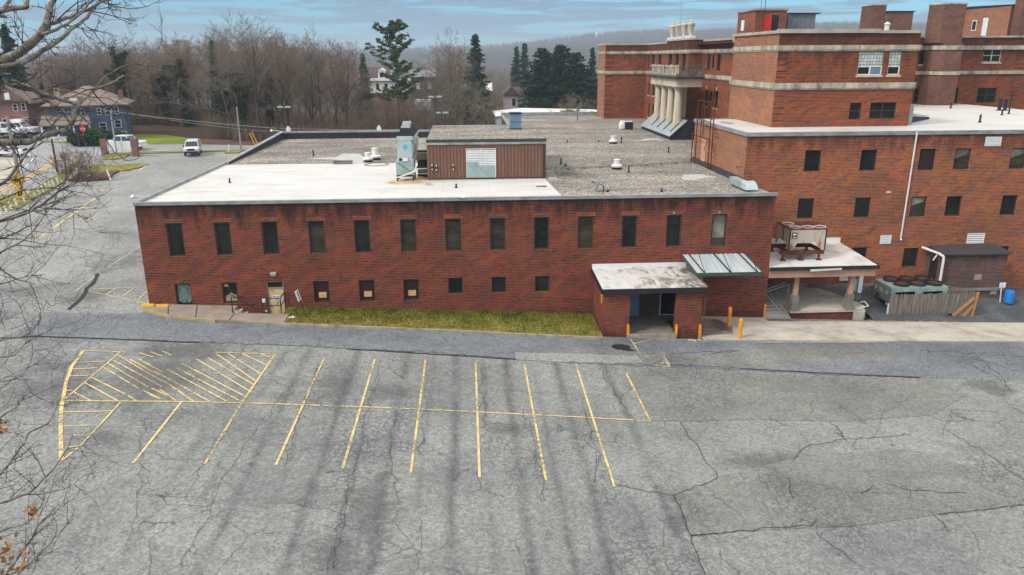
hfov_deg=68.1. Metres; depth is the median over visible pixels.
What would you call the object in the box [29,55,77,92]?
bare tree
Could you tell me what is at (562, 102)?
bare tree
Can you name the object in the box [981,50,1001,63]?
window
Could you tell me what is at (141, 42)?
bare tree
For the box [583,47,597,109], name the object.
evergreen tree
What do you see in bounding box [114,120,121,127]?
window
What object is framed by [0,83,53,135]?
red brick house
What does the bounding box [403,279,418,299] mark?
boarded window
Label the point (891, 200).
brick wing
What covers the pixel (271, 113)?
ivy tree
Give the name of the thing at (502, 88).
bare tree
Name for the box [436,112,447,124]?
lot light
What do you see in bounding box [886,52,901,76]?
window
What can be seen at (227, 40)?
bare tree
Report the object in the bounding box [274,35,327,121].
bare tree
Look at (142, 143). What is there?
parked white van
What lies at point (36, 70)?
bare tree
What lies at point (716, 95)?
window
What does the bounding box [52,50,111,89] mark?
bare tree
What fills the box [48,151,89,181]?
bare bush
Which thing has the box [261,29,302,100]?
bare tree
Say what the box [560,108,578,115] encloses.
shrub
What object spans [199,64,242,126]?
ivy tree
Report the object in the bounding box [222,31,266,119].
bare tree
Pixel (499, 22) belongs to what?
sky
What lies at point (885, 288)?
chiller
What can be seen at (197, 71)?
bare tree
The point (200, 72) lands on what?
bare tree
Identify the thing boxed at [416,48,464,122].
bare tree
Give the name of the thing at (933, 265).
side door
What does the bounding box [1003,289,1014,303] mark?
blue barrel
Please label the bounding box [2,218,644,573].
asphalt fine cracks
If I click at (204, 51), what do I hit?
bare tree
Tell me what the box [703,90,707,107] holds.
window
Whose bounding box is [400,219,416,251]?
window
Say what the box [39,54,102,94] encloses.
bare tree
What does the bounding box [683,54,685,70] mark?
window
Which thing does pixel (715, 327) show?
wet stain
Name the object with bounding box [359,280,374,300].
boarded window
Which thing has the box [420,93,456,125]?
bare tree
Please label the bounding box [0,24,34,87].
evergreen tree
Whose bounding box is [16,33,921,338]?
terrain
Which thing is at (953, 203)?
window
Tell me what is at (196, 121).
power line
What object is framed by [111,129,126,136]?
shrub
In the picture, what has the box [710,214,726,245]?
window
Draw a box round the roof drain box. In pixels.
[333,160,352,163]
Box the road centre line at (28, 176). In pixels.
[0,158,57,193]
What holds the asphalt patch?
on the parking lot at (496, 517)
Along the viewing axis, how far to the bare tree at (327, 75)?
198.11 m
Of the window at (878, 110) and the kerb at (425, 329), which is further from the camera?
the window at (878, 110)
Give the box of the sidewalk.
[145,304,288,323]
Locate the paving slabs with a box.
[546,171,557,179]
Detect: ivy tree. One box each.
[83,37,139,119]
[147,65,174,125]
[162,55,193,126]
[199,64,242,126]
[222,69,257,136]
[252,64,290,130]
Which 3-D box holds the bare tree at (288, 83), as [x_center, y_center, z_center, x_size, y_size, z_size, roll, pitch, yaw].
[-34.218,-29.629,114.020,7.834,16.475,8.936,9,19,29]
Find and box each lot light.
[277,106,290,128]
[428,96,441,124]
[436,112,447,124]
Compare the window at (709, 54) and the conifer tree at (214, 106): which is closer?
the window at (709, 54)
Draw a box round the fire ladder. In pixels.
[691,96,717,169]
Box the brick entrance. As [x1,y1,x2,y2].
[591,262,708,338]
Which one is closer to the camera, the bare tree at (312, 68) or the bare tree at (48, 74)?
the bare tree at (48, 74)
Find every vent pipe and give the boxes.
[996,98,1002,110]
[1003,99,1008,110]
[1007,91,1013,113]
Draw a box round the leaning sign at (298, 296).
[295,290,306,316]
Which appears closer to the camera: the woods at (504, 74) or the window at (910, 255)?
the window at (910, 255)
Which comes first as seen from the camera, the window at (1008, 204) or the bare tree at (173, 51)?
the window at (1008, 204)
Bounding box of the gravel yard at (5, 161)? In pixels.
[0,156,25,181]
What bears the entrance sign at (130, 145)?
on the grass island at (116, 157)
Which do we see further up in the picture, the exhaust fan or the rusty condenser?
the exhaust fan
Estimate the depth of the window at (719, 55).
76.47 m
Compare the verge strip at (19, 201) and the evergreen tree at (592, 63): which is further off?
the evergreen tree at (592, 63)
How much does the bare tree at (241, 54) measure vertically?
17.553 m
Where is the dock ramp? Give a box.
[846,288,1023,322]
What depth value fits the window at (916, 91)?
79.34 m
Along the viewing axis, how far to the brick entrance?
44.92 m
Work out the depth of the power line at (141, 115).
89.65 m
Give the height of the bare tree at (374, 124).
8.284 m
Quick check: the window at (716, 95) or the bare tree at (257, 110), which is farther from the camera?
the bare tree at (257, 110)
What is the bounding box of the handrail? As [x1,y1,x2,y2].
[231,292,285,313]
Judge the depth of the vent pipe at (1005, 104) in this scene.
69.32 m
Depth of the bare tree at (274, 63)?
147.10 m
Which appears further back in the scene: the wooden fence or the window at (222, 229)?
the wooden fence
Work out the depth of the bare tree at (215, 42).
152.95 m
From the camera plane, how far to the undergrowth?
123.21 m
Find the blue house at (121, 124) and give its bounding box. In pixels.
[39,86,134,141]
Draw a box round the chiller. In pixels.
[873,275,947,307]
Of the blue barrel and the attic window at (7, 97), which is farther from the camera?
the attic window at (7, 97)
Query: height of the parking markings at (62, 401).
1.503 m
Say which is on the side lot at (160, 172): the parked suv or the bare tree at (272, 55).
the parked suv
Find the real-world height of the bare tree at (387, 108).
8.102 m
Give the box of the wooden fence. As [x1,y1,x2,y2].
[886,284,979,315]
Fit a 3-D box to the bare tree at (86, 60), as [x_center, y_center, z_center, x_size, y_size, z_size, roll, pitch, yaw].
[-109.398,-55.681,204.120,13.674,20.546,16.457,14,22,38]
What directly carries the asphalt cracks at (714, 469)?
on the parking lot at (496, 517)
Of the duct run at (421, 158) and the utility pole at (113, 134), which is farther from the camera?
the utility pole at (113, 134)
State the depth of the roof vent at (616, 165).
57.19 m
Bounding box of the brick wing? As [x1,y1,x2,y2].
[693,104,1023,288]
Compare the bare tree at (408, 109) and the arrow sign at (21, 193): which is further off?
the bare tree at (408, 109)
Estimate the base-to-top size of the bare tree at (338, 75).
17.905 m
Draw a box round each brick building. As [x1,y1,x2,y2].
[132,112,777,326]
[597,0,1023,139]
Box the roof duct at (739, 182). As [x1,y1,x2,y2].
[729,166,757,189]
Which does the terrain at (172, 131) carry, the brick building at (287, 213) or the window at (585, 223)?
the brick building at (287, 213)
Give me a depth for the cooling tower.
52.09 m
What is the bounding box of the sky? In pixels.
[0,0,1015,52]
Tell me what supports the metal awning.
attached to the brick building at (287, 213)
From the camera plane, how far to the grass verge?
88.71 m
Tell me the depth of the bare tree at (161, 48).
142.99 m
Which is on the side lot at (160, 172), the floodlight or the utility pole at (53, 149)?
the utility pole at (53, 149)
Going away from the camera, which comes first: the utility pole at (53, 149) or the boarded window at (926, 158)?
the boarded window at (926, 158)
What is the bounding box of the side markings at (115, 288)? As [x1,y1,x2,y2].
[76,247,148,303]
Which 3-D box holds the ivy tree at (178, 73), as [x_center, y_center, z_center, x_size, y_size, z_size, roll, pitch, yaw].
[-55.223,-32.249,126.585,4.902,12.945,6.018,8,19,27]
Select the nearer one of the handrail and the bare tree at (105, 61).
the handrail
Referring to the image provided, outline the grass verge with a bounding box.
[82,163,148,171]
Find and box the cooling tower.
[395,121,418,181]
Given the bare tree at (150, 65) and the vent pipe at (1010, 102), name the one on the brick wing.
the vent pipe at (1010, 102)
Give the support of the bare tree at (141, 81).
on the terrain at (172, 131)
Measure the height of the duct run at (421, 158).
2.000 m
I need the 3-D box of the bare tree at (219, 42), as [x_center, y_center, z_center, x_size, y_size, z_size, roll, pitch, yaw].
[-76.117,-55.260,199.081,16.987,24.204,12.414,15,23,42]
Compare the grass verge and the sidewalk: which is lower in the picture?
the sidewalk
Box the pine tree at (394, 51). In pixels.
[363,19,424,128]
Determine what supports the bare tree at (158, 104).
on the terrain at (172, 131)
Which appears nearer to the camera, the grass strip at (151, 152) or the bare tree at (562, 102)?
the grass strip at (151, 152)
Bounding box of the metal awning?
[681,222,763,276]
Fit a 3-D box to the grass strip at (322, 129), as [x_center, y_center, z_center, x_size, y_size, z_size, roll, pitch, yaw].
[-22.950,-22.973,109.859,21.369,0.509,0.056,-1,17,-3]
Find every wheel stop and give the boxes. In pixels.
[141,304,154,306]
[156,304,168,306]
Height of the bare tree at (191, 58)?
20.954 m
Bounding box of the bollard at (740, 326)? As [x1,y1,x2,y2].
[737,318,742,337]
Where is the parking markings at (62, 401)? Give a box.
[58,351,650,485]
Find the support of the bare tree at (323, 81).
on the terrain at (172, 131)
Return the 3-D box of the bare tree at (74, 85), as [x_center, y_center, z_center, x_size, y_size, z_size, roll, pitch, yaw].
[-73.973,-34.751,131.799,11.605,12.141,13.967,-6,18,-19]
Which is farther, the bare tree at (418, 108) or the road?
the bare tree at (418, 108)
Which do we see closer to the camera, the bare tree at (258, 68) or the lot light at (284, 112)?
the lot light at (284, 112)
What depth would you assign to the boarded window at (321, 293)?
46.57 m
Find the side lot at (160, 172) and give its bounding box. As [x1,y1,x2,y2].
[0,134,253,313]
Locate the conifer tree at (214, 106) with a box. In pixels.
[207,40,223,125]
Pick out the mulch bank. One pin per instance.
(111, 173)
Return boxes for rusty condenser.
[771,221,827,260]
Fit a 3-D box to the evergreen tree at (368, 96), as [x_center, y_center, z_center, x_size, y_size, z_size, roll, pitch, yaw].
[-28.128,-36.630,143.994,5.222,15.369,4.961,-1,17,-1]
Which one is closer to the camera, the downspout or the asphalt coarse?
the asphalt coarse
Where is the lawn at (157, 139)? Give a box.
[47,134,191,144]
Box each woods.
[2,49,597,118]
[245,19,926,66]
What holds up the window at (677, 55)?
in the old brick building at (881, 66)
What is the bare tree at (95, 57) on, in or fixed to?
on the terrain at (172, 131)
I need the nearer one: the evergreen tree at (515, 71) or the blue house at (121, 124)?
the blue house at (121, 124)
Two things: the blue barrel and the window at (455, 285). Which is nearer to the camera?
the window at (455, 285)
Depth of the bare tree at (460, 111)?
122.76 m
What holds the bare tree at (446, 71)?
on the terrain at (172, 131)
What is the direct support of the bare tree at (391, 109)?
on the terrain at (172, 131)
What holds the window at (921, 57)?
in the old brick building at (881, 66)
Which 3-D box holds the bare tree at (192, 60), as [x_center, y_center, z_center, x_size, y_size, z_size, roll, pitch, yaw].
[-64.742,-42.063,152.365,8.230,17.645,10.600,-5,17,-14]
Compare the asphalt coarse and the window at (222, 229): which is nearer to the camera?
the asphalt coarse
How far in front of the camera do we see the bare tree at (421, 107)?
149.35 m
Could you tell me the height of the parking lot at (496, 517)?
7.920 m
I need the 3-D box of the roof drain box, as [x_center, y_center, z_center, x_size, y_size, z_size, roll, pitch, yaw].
[-13.605,-10.079,60.955,1.560,0.290,0.300,-1,17,-3]
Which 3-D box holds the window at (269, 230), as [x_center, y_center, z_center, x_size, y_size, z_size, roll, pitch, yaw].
[-14.448,-2.981,45.415,0.940,2.030,0.100,-1,17,-3]
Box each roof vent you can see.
[363,152,372,161]
[371,148,380,159]
[609,136,617,143]
[611,159,621,169]
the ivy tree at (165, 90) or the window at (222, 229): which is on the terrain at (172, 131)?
the ivy tree at (165, 90)
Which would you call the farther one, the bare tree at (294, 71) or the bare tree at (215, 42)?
the bare tree at (294, 71)
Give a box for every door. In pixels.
[268,288,284,313]
[629,294,639,315]
[700,138,705,161]
[928,256,938,279]
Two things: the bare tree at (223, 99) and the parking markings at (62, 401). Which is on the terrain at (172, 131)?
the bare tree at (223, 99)
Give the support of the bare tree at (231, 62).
on the terrain at (172, 131)
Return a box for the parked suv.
[182,139,201,155]
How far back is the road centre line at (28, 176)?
82.25 m
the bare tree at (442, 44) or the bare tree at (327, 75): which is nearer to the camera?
the bare tree at (442, 44)
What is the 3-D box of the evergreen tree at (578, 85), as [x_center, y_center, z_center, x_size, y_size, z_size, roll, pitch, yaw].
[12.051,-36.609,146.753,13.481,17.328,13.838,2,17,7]
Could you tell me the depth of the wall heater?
53.31 m
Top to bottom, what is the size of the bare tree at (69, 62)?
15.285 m
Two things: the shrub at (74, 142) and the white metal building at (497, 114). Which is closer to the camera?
the shrub at (74, 142)
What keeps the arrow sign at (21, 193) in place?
attached to the utility pole at (11, 137)
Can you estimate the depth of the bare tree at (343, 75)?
135.98 m
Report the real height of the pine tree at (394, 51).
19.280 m
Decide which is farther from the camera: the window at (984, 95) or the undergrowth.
the undergrowth
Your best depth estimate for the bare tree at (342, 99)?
134.54 m
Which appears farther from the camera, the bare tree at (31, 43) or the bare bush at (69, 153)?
the bare bush at (69, 153)
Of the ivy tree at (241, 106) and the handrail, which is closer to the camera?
the handrail
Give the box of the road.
[0,142,251,194]
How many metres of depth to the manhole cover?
43.05 m
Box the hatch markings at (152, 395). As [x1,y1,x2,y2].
[61,350,268,460]
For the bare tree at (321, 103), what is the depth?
117.69 m
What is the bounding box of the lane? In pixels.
[0,312,1023,379]
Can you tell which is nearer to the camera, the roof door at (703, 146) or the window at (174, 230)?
the window at (174, 230)
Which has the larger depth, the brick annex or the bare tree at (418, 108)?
the bare tree at (418, 108)
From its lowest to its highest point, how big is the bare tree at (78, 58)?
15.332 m
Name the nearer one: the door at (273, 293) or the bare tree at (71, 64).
the door at (273, 293)
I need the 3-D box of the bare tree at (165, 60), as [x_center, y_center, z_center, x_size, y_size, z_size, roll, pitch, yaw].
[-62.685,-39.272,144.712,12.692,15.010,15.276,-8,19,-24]
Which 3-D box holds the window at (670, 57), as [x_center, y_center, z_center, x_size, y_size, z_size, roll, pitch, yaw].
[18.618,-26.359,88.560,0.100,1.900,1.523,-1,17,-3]
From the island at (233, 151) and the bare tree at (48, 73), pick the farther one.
the bare tree at (48, 73)
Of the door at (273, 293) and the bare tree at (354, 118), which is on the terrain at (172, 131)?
the bare tree at (354, 118)
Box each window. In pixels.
[4,92,9,99]
[12,104,17,110]
[21,103,26,110]
[63,108,71,111]
[99,122,106,129]
[104,107,111,114]
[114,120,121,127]
[166,223,185,255]
[175,283,192,304]
[214,222,232,254]
[222,282,238,302]
[261,221,279,254]
[308,221,325,253]
[313,281,329,301]
[354,220,370,252]
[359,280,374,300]
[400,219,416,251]
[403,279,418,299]
[445,218,461,250]
[448,278,462,293]
[490,218,505,249]
[492,277,505,292]
[534,217,548,248]
[535,276,548,291]
[578,216,592,248]
[621,215,636,247]
[665,215,681,246]
[669,54,671,64]
[676,54,678,64]
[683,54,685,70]
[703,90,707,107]
[708,54,710,69]
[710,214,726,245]
[713,91,717,109]
[717,54,720,70]
[797,198,813,217]
[803,150,820,171]
[848,103,860,119]
[852,247,866,256]
[853,197,870,217]
[856,52,883,76]
[859,149,876,170]
[869,102,895,118]
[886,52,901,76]
[901,248,918,266]
[909,196,926,216]
[913,88,918,102]
[917,50,924,65]
[917,149,935,169]
[944,196,961,215]
[953,148,970,169]
[954,88,958,102]
[976,88,996,102]
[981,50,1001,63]
[999,195,1016,214]
[1008,148,1023,168]
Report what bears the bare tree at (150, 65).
on the terrain at (172, 131)
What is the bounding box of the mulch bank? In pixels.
[69,170,118,181]
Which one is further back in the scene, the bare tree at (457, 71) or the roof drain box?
the bare tree at (457, 71)
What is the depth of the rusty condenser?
48.83 m
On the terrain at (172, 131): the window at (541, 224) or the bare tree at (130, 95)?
the bare tree at (130, 95)
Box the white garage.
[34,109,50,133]
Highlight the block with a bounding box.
[163,39,201,64]
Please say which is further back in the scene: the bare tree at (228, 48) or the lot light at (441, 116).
the bare tree at (228, 48)
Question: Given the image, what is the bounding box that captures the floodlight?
[130,194,156,198]
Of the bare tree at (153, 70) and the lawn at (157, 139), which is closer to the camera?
the lawn at (157, 139)
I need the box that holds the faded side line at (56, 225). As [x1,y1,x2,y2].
[30,182,116,243]
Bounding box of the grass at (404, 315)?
[285,306,602,336]
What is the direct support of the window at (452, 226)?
in the brick building at (287, 213)
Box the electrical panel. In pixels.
[854,276,863,298]
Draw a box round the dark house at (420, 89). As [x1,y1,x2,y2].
[409,70,438,122]
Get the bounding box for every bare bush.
[47,148,91,176]
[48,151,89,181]
[59,149,93,177]
[74,150,105,176]
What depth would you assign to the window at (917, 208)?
52.40 m
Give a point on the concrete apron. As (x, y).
(758, 329)
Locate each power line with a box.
[3,90,266,131]
[9,111,169,120]
[104,110,268,127]
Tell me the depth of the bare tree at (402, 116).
116.59 m
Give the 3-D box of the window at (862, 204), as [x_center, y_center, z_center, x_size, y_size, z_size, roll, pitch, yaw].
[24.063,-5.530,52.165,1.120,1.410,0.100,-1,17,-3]
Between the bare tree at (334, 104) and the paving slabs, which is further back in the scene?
the bare tree at (334, 104)
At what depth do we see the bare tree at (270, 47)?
151.45 m
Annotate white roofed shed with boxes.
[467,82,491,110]
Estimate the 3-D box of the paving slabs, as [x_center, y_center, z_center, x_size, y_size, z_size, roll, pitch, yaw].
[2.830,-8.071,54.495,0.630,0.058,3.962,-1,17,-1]
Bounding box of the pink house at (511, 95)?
[501,85,527,109]
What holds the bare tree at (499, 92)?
on the terrain at (172, 131)
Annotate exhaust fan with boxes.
[619,121,632,129]
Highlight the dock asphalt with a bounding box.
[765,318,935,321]
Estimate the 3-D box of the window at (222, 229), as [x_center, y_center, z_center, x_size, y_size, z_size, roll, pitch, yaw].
[-17.201,-2.921,45.255,0.940,2.030,0.100,-1,17,-3]
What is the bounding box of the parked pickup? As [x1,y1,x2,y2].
[0,122,27,135]
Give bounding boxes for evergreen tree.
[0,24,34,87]
[354,53,378,121]
[510,46,522,86]
[515,48,572,108]
[519,43,531,85]
[544,44,588,105]
[548,52,596,109]
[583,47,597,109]
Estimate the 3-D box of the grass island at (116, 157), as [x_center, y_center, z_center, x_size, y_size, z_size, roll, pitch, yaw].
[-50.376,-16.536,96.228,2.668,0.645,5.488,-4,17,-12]
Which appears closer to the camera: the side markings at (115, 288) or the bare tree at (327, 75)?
the side markings at (115, 288)
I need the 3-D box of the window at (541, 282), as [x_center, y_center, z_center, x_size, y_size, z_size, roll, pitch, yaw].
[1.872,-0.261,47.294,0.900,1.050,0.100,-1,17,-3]
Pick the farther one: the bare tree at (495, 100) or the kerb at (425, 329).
the bare tree at (495, 100)
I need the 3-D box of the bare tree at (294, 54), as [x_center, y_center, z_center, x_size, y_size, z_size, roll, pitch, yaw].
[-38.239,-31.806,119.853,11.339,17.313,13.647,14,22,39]
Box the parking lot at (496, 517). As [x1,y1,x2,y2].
[0,311,1023,574]
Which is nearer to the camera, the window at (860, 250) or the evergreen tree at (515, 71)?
the window at (860, 250)
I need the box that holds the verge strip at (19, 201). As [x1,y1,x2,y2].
[0,161,77,210]
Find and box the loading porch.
[765,237,879,319]
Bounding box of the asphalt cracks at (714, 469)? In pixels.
[33,334,1023,574]
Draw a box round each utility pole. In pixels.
[5,116,22,198]
[51,139,58,171]
[110,111,117,154]
[236,107,241,148]
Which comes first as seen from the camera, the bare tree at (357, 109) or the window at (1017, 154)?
the window at (1017, 154)
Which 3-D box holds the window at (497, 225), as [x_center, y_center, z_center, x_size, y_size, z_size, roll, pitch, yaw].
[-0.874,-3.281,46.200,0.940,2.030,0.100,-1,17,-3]
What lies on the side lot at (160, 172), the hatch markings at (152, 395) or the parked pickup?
the parked pickup
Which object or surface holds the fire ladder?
on the brick building at (287, 213)
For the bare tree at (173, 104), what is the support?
on the terrain at (172, 131)
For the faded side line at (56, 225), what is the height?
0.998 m
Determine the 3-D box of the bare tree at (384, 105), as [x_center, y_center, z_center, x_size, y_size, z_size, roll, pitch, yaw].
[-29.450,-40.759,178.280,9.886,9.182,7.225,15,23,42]
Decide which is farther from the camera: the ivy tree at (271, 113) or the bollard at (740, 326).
the ivy tree at (271, 113)
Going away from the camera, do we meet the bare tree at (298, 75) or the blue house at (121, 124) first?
the blue house at (121, 124)
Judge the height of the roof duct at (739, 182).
1.029 m
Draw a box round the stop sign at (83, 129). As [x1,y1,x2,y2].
[80,126,85,145]
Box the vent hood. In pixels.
[509,112,521,129]
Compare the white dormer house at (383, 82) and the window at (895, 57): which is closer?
the window at (895, 57)
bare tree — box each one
[0,0,178,574]
[19,50,83,95]
[25,50,49,87]
[27,54,59,91]
[27,57,86,94]
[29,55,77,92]
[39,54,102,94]
[40,33,110,90]
[40,53,113,93]
[44,45,87,91]
[47,48,80,89]
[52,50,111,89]
[62,41,104,93]
[71,49,144,95]
[76,43,111,92]
[76,44,117,92]
[82,39,114,93]
[88,31,145,93]
[90,41,152,108]
[94,43,147,94]
[106,29,161,104]
[122,39,152,102]
[125,40,190,111]
[125,50,192,106]
[126,55,193,120]
[127,48,190,115]
[132,53,178,98]
[135,34,184,93]
[136,37,171,106]
[143,43,206,104]
[148,37,261,139]
[152,37,207,95]
[163,30,204,125]
[163,40,208,104]
[168,33,208,108]
[173,39,209,108]
[176,34,240,112]
[186,42,210,105]
[190,23,255,87]
[190,49,262,120]
[194,24,240,90]
[195,9,310,137]
[195,33,235,67]
[196,38,219,86]
[200,28,262,113]
[201,30,252,114]
[201,39,274,112]
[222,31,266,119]
[228,23,266,80]
[230,32,311,125]
[239,44,280,100]
[243,31,313,94]
[244,39,291,114]
[252,34,319,129]
[255,35,319,127]
[258,36,289,103]
[259,35,297,110]
[260,46,321,116]
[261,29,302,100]
[261,43,322,113]
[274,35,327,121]
[276,38,326,116]
[291,38,356,113]
[292,25,343,130]
[292,46,372,129]
[297,40,342,113]
[298,38,366,127]
[298,52,352,108]
[305,40,337,117]
[307,44,373,122]
[312,49,356,117]
[314,37,378,116]
[323,39,379,130]
[332,99,380,129]
[344,93,370,120]
[357,92,389,129]
[365,96,408,129]
[375,96,403,118]
[382,99,404,121]
[383,95,418,127]
[385,99,428,122]
[394,93,439,123]
[407,94,438,120]
[409,26,493,124]
[410,96,451,129]
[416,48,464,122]
[417,46,488,124]
[417,79,473,120]
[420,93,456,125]
[428,48,467,108]
[430,47,494,122]
[433,82,506,124]
[442,79,503,123]
[468,98,503,124]
[476,90,509,124]
[481,87,502,120]
[489,76,515,106]
[489,82,513,119]
[547,91,593,111]
[553,94,572,108]
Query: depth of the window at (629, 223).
46.66 m
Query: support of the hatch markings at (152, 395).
on the parking lot at (496, 517)
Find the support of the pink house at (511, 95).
on the terrain at (172, 131)
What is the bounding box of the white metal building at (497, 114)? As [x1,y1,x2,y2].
[492,108,596,124]
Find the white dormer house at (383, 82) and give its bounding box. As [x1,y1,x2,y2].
[355,67,411,124]
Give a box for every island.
[103,153,130,159]
[225,149,244,153]
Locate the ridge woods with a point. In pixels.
(505, 52)
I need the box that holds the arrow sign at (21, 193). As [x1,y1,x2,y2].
[10,173,25,197]
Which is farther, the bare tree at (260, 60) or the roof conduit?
the bare tree at (260, 60)
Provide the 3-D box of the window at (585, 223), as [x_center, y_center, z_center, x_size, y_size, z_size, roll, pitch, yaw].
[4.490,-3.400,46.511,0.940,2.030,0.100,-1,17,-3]
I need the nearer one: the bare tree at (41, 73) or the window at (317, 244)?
the window at (317, 244)
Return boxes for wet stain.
[701,318,732,335]
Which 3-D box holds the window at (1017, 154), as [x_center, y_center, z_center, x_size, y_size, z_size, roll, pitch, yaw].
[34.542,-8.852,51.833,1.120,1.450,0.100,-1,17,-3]
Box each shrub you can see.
[65,132,87,145]
[78,127,110,145]
[99,130,116,139]
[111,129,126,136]
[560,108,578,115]
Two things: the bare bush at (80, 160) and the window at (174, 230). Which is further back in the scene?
the bare bush at (80, 160)
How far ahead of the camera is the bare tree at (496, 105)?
128.55 m
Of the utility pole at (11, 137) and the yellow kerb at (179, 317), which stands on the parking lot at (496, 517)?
the yellow kerb at (179, 317)
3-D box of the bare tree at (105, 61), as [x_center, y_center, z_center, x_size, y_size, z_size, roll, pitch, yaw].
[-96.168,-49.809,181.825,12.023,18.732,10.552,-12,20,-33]
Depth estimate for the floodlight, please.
46.26 m
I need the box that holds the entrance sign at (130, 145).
[99,138,139,155]
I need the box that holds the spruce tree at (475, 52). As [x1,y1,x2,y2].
[456,34,494,124]
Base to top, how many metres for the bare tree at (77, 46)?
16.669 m
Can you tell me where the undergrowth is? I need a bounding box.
[130,97,494,141]
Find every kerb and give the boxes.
[145,309,215,321]
[244,321,605,339]
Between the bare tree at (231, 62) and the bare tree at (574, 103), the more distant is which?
the bare tree at (231, 62)
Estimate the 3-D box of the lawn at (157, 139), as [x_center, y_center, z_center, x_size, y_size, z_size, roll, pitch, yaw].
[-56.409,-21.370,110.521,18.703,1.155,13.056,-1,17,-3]
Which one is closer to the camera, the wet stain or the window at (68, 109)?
the wet stain
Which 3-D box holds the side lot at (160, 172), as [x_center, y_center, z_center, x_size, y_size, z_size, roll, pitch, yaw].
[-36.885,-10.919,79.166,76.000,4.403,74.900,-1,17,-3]
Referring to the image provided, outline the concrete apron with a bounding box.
[701,316,1023,341]
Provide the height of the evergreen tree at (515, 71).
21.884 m
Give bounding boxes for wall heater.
[838,276,848,280]
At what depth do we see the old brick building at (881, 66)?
74.67 m
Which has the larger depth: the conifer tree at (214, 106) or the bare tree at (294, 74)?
the bare tree at (294, 74)
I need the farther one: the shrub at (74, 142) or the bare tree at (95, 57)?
the bare tree at (95, 57)
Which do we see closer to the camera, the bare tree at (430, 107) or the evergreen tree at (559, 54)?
the bare tree at (430, 107)
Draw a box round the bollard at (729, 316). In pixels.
[726,307,731,325]
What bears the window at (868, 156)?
in the brick wing
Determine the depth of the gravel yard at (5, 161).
87.11 m
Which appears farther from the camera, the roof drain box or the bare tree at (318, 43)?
the bare tree at (318, 43)
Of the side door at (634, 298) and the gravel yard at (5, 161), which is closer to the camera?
the side door at (634, 298)
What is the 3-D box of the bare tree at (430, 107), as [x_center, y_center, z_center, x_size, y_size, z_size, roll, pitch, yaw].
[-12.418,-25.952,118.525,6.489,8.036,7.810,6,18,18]
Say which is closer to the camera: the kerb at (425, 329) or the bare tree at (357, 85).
the kerb at (425, 329)
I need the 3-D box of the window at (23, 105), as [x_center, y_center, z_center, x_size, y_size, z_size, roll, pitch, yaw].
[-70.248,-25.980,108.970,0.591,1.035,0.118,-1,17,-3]
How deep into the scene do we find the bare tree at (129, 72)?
136.05 m
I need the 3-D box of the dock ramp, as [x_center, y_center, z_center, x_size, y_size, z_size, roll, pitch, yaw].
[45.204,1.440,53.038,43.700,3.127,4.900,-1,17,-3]
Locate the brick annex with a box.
[921,244,1013,297]
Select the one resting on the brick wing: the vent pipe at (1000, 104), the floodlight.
the vent pipe at (1000, 104)
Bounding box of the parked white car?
[0,121,40,135]
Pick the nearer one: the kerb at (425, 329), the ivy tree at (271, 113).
the kerb at (425, 329)
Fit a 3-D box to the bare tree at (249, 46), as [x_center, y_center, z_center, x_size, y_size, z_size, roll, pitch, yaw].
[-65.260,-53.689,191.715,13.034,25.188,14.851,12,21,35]
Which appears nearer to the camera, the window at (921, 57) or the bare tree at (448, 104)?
the window at (921, 57)
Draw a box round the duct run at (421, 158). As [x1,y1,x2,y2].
[416,150,427,176]
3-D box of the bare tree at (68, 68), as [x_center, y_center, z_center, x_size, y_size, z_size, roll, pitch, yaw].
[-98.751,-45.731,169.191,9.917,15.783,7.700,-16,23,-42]
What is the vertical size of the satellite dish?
1.015 m
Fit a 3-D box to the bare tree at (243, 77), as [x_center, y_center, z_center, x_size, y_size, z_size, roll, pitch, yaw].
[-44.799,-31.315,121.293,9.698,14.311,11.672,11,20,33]
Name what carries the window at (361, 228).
in the brick building at (287, 213)
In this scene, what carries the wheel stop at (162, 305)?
on the sidewalk
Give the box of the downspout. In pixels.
[701,277,708,336]
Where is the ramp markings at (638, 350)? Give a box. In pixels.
[630,339,669,365]
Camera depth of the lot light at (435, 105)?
102.54 m
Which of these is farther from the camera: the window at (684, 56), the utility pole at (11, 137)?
the window at (684, 56)
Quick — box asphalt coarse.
[629,369,1023,534]
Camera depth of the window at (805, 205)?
51.94 m
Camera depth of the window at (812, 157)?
51.01 m
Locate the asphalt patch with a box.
[515,352,1023,411]
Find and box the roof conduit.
[560,161,695,169]
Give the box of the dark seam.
[0,274,918,377]
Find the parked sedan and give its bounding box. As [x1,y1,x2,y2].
[0,146,29,156]
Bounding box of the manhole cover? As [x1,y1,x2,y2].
[612,344,630,349]
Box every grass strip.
[131,150,224,153]
[281,128,345,129]
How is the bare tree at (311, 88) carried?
on the terrain at (172, 131)
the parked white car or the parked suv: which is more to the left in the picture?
the parked white car
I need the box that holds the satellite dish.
[592,176,603,191]

